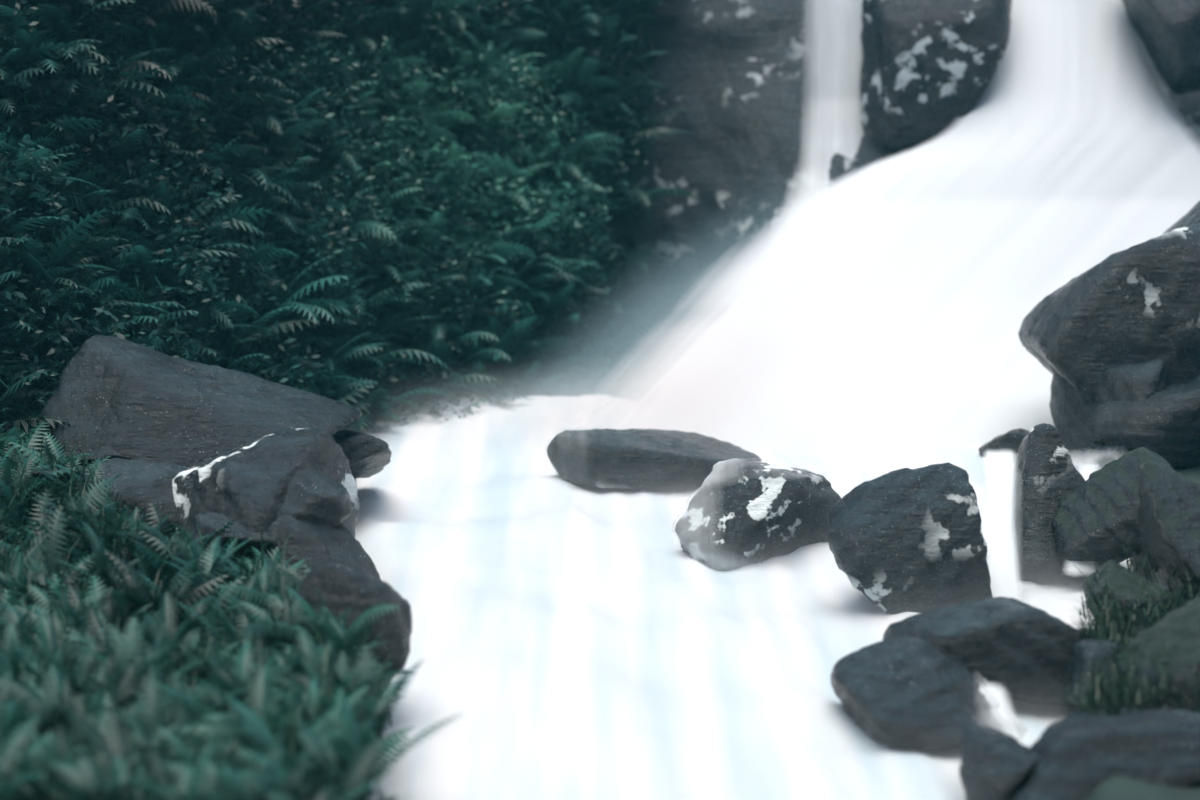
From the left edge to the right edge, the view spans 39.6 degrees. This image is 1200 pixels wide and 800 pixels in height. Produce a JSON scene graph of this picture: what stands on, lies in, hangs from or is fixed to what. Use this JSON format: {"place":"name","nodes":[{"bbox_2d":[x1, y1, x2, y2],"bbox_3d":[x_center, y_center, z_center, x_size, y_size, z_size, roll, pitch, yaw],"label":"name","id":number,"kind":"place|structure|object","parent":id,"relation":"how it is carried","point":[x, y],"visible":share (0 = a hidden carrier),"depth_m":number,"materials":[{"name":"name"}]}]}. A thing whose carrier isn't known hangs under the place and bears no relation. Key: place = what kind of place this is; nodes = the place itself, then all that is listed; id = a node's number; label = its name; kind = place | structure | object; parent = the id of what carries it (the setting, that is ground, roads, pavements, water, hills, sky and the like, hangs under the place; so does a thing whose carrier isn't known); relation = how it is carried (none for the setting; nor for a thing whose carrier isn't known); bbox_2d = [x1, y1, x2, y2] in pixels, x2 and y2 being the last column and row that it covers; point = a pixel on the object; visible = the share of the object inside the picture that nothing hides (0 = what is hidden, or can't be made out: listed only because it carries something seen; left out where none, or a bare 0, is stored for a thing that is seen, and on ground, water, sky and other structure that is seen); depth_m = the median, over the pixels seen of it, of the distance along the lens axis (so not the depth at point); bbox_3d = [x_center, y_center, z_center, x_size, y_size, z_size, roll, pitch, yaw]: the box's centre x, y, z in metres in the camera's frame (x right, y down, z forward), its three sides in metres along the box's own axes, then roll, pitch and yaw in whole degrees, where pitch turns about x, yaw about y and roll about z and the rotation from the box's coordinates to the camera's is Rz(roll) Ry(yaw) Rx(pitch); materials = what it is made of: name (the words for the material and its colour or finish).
{"place":"outdoors","nodes":[
{"label":"outdoors","id":0,"kind":"place"},
{"bbox_2d":[1,446,355,776],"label":"bank","id":1,"kind":"structure","parent":0,"point":[153,572],"depth_m":8.93,"materials":[{"name":"soil"}]},
{"bbox_2d":[1,466,86,499],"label":"fern","id":2,"kind":"object","parent":1,"relation":"on","point":[37,473],"visible":0.06,"depth_m":9.25,"materials":[{"name":"green plant"}]},
{"bbox_2d":[53,445,124,462],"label":"rock","id":3,"kind":"object","parent":1,"relation":"on","point":[104,452],"visible":0.16,"depth_m":9.74,"materials":[{"name":"grey stone"}]},
{"bbox_2d":[75,458,187,543],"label":"rock","id":4,"kind":"object","parent":1,"relation":"on","point":[152,480],"visible":0.46,"depth_m":9.11,"materials":[{"name":"grey stone"}]},
{"bbox_2d":[40,335,361,467],"bbox_3d":[-2.488,0.104,10.361,1.884,1.029,1.334,0,0,0],"label":"rock","id":5,"kind":"object","parent":1,"relation":"on","point":[128,399],"visible":0.76,"depth_m":10.04,"materials":[{"name":"grey stone"}]},
{"bbox_2d":[0,420,420,799],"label":"grass bush","id":6,"kind":"object","parent":1,"relation":"on","point":[287,738],"visible":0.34,"depth_m":6.96,"materials":[{"name":"green plant"}]},
{"bbox_2d":[0,414,462,799],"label":"ferns","id":7,"kind":"object","parent":1,"relation":"on","point":[286,780],"visible":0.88,"depth_m":6.80,"materials":[{"name":"green plant"}]},
{"bbox_2d":[188,512,277,589],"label":"rock","id":8,"kind":"object","parent":1,"relation":"on","point":[209,523],"visible":0.31,"depth_m":8.68,"materials":[{"name":"grey stone"}]},
{"bbox_2d":[172,426,359,539],"bbox_3d":[-1.924,0.603,9.317,0.886,0.905,0.993,0,0,28],"label":"rock","id":9,"kind":"object","parent":1,"relation":"on","point":[247,483],"visible":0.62,"depth_m":9.03,"materials":[{"name":"grey stone"}]},
{"bbox_2d":[275,470,354,526],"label":"rock","id":10,"kind":"object","parent":1,"relation":"on","point":[312,496],"visible":0.47,"depth_m":8.84,"materials":[{"name":"grey stone"}]},
{"bbox_2d":[332,430,391,478],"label":"rock","id":11,"kind":"object","parent":1,"relation":"on","point":[367,456],"visible":0.26,"depth_m":10.73,"materials":[{"name":"grey stone"}]},
{"bbox_2d":[1,0,654,409],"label":"hillside terrain","id":12,"kind":"structure","parent":0,"point":[641,304],"depth_m":15.73,"materials":[{"name":"green plant"}]},
{"bbox_2d":[0,0,697,463],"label":"ferns","id":13,"kind":"object","parent":12,"relation":"on","point":[72,44],"visible":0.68,"depth_m":13.24,"materials":[{"name":"green plant"}]},
{"bbox_2d":[277,562,411,694],"bbox_3d":[-1.194,1.203,7.799,0.724,0.925,0.446,0,0,30],"label":"rock","id":14,"kind":"object","parent":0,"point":[341,589],"visible":0.25,"depth_m":7.58,"materials":[{"name":"grey stone"}]},
{"bbox_2d":[352,390,1138,799],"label":"pool water","id":15,"kind":"structure","parent":0,"point":[570,640],"depth_m":8.84,"materials":[{"name":"white liquid"}]},
{"bbox_2d":[256,514,380,586],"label":"rock","id":16,"kind":"object","parent":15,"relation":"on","point":[340,544],"visible":0.27,"depth_m":8.73,"materials":[{"name":"grey stone"}]},
{"bbox_2d":[547,428,761,490],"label":"rock","id":17,"kind":"object","parent":15,"relation":"on","point":[641,459],"visible":0.73,"depth_m":11.44,"materials":[{"name":"grey stone"}]},
{"bbox_2d":[675,461,840,567],"bbox_3d":[0.995,0.774,10.213,1.077,0.791,0.620,0,0,0],"label":"rock","id":18,"kind":"object","parent":15,"relation":"in","point":[738,514],"visible":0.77,"depth_m":10.03,"materials":[{"name":"grey stone"}]},
{"bbox_2d":[690,461,734,570],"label":"water","id":19,"kind":"structure","parent":18,"relation":"on","point":[713,562],"depth_m":9.98,"materials":[{"name":"white liquid"}]},
{"bbox_2d":[828,462,992,613],"bbox_3d":[1.726,0.871,9.314,0.988,1.052,0.648,0,0,-12],"label":"rock","id":20,"kind":"object","parent":15,"relation":"in","point":[902,540],"visible":0.85,"depth_m":9.04,"materials":[{"name":"grey stone"}]},
{"bbox_2d":[831,637,1019,748],"bbox_3d":[1.504,1.375,7.668,0.850,0.533,0.739,0,0,0],"label":"rock","id":21,"kind":"object","parent":15,"relation":"in","point":[911,691],"visible":0.81,"depth_m":7.51,"materials":[{"name":"grey stone"}]},
{"bbox_2d":[992,694,1027,739],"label":"water","id":22,"kind":"structure","parent":21,"relation":"on","point":[999,722],"depth_m":7.50,"materials":[{"name":"white liquid"}]},
{"bbox_2d":[882,596,1092,707],"bbox_3d":[1.925,1.263,8.176,1.106,0.594,0.778,0,0,0],"label":"rock","id":23,"kind":"object","parent":15,"relation":"on","point":[1014,648],"visible":0.62,"depth_m":7.86,"materials":[{"name":"grey stone"}]},
{"bbox_2d":[959,725,1038,799],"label":"rock","id":24,"kind":"object","parent":15,"relation":"on","point":[995,764],"visible":0.89,"depth_m":6.66,"materials":[{"name":"grey stone"}]},
{"bbox_2d":[979,685,1021,743],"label":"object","id":25,"kind":"structure","parent":15,"relation":"on","point":[988,692],"depth_m":7.63,"materials":[{"name":"white liquid"}]},
{"bbox_2d":[986,451,1019,600],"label":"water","id":26,"kind":"structure","parent":15,"relation":"on","point":[1002,564],"depth_m":9.55,"materials":[{"name":"white liquid"}]},
{"bbox_2d":[978,428,1029,460],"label":"rock","id":27,"kind":"object","parent":15,"relation":"on","point":[1011,440],"visible":0.52,"depth_m":12.20,"materials":[{"name":"grey stone"}]},
{"bbox_2d":[1014,423,1084,583],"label":"rock","id":28,"kind":"object","parent":15,"relation":"in","point":[1047,475],"visible":0.6,"depth_m":9.85,"materials":[{"name":"grey stone"}]},
{"bbox_2d":[1013,476,1016,561],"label":"water","id":29,"kind":"structure","parent":28,"relation":"on","point":[1014,509],"depth_m":9.88,"materials":[{"name":"white liquid"}]},
{"bbox_2d":[1067,464,1097,572],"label":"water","id":30,"kind":"structure","parent":15,"relation":"on","point":[1086,471],"depth_m":9.56,"materials":[{"name":"white liquid"}]},
{"bbox_2d":[1009,707,1199,799],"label":"rock","id":31,"kind":"object","parent":15,"relation":"on","point":[1083,755],"visible":0.91,"depth_m":6.55,"materials":[{"name":"grey stone"}]},
{"bbox_2d":[1049,358,1168,452],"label":"rock","id":32,"kind":"object","parent":15,"relation":"on","point":[1070,406],"visible":0.35,"depth_m":11.60,"materials":[{"name":"grey stone"}]},
{"bbox_2d":[1051,447,1175,573],"bbox_3d":[3.019,0.652,9.673,0.790,0.766,0.609,0,0,34],"label":"rock","id":33,"kind":"object","parent":15,"relation":"on","point":[1095,515],"visible":0.66,"depth_m":9.52,"materials":[{"name":"grey stone"}]},
{"bbox_2d":[1088,377,1199,469],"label":"rock","id":34,"kind":"object","parent":15,"relation":"on","point":[1164,423],"visible":0.69,"depth_m":11.15,"materials":[{"name":"grey stone"}]},
{"bbox_2d":[1018,222,1199,401],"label":"rock","id":35,"kind":"object","parent":34,"relation":"on","point":[1134,304],"visible":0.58,"depth_m":11.52,"materials":[{"name":"grey stone"}]},
{"bbox_2d":[1163,201,1199,233],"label":"road rock","id":36,"kind":"object","parent":35,"relation":"on","point":[1191,217],"visible":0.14,"depth_m":12.53,"materials":[{"name":"grey stone"}]},
{"bbox_2d":[588,0,1199,456],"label":"waterfall","id":37,"kind":"structure","parent":0,"point":[894,300],"depth_m":14.14,"materials":[{"name":"white liquid"}]},
{"bbox_2d":[648,0,1199,359],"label":"cliff terrain","id":38,"kind":"structure","parent":0,"point":[736,75],"depth_m":16.75,"materials":[{"name":"grey stone"}]},
{"bbox_2d":[785,0,863,217],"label":"waterfall","id":39,"kind":"object","parent":38,"relation":"on","point":[835,126],"visible":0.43,"depth_m":16.23,"materials":[{"name":"white liquid"}]},
{"bbox_2d":[860,0,1011,151],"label":"rock","id":40,"kind":"object","parent":38,"relation":"on","point":[929,68],"visible":0.99,"depth_m":15.36,"materials":[{"name":"grey stone"}]},
{"bbox_2d":[1122,0,1199,94],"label":"rock","id":41,"kind":"object","parent":38,"relation":"on","point":[1168,31],"visible":1,"depth_m":15.06,"materials":[{"name":"grey stone"}]},
{"bbox_2d":[1087,466,1199,799],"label":"bank","id":42,"kind":"structure","parent":0,"point":[1116,788],"depth_m":6.41,"materials":[{"name":"soil"}]},
{"bbox_2d":[1062,639,1139,708],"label":"rock","id":43,"kind":"object","parent":42,"relation":"on","point":[1085,647],"visible":0.4,"depth_m":7.58,"materials":[{"name":"grey stone"}]},
{"bbox_2d":[1054,546,1199,716],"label":"bank grass","id":44,"kind":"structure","parent":42,"relation":"on","point":[1095,695],"depth_m":7.69,"materials":[{"name":"green plant"}]},
{"bbox_2d":[1082,560,1183,643],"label":"rock","id":45,"kind":"object","parent":42,"relation":"on","point":[1121,579],"visible":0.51,"depth_m":8.39,"materials":[{"name":"grey stone"}]},
{"bbox_2d":[1113,597,1199,712],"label":"rock","id":46,"kind":"object","parent":42,"relation":"on","point":[1179,627],"visible":0.62,"depth_m":7.27,"materials":[{"name":"grey stone"}]},
{"bbox_2d":[1137,460,1199,596],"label":"rock","id":47,"kind":"object","parent":42,"relation":"on","point":[1168,515],"visible":0.78,"depth_m":8.76,"materials":[{"name":"grey stone"}]},
{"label":"pool mist","id":48,"kind":"object","parent":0,"visible":0},
{"bbox_2d":[1070,443,1129,458],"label":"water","id":49,"kind":"structure","parent":48,"relation":"on","point":[1102,451],"depth_m":11.28,"materials":[{"name":"white liquid"}]},
{"bbox_2d":[1071,457,1116,471],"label":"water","id":50,"kind":"structure","parent":49,"relation":"on","point":[1100,463],"depth_m":11.14,"materials":[{"name":"white liquid"}]}
]}

